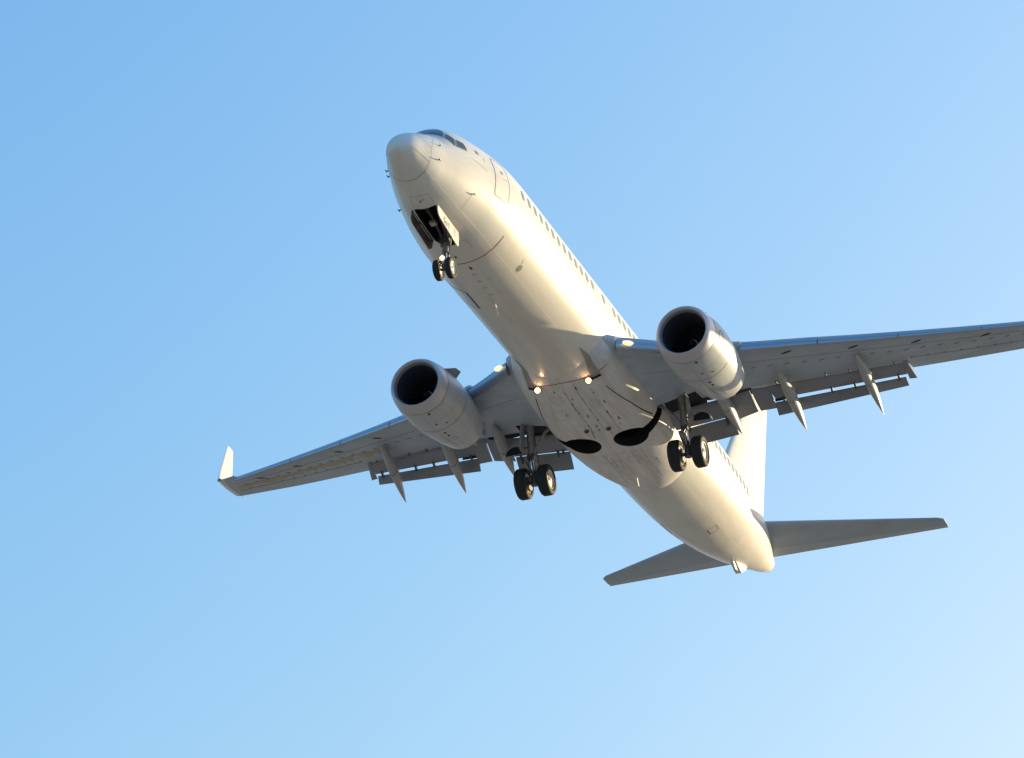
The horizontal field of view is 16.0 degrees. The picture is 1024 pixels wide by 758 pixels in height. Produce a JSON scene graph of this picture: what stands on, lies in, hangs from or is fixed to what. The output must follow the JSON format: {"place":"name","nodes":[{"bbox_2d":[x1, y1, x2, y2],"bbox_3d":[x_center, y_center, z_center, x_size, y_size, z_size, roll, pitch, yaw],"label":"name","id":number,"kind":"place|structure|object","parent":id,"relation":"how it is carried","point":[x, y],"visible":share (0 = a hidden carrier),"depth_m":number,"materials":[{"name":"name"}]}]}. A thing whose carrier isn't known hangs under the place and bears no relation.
{"place":"outdoors","nodes":[
{"label":"outdoors","id":0,"kind":"place"},
{"bbox_2d":[0,0,1023,757],"label":"sky","id":1,"kind":"structure","parent":0,"point":[206,246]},
{"bbox_2d":[217,129,1023,585],"bbox_3d":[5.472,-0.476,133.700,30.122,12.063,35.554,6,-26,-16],"label":"passenger jet","id":2,"kind":"object","parent":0,"point":[589,377],"visible":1,"depth_m":127.36,"materials":[{"name":"white paint"}]},
{"bbox_2d":[411,210,433,248],"bbox_3d":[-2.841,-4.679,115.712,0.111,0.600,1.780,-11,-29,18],"label":"nose gear door","id":3,"kind":"structure","parent":2,"relation":"in","point":[424,234],"depth_m":115.68,"materials":[{"name":"grey metal"}]},
{"bbox_2d":[437,205,458,245],"bbox_3d":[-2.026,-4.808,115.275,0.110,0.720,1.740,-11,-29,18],"label":"nose gear door","id":4,"kind":"structure","parent":2,"relation":"in","point":[454,234],"depth_m":115.27,"materials":[{"name":"white paint"}]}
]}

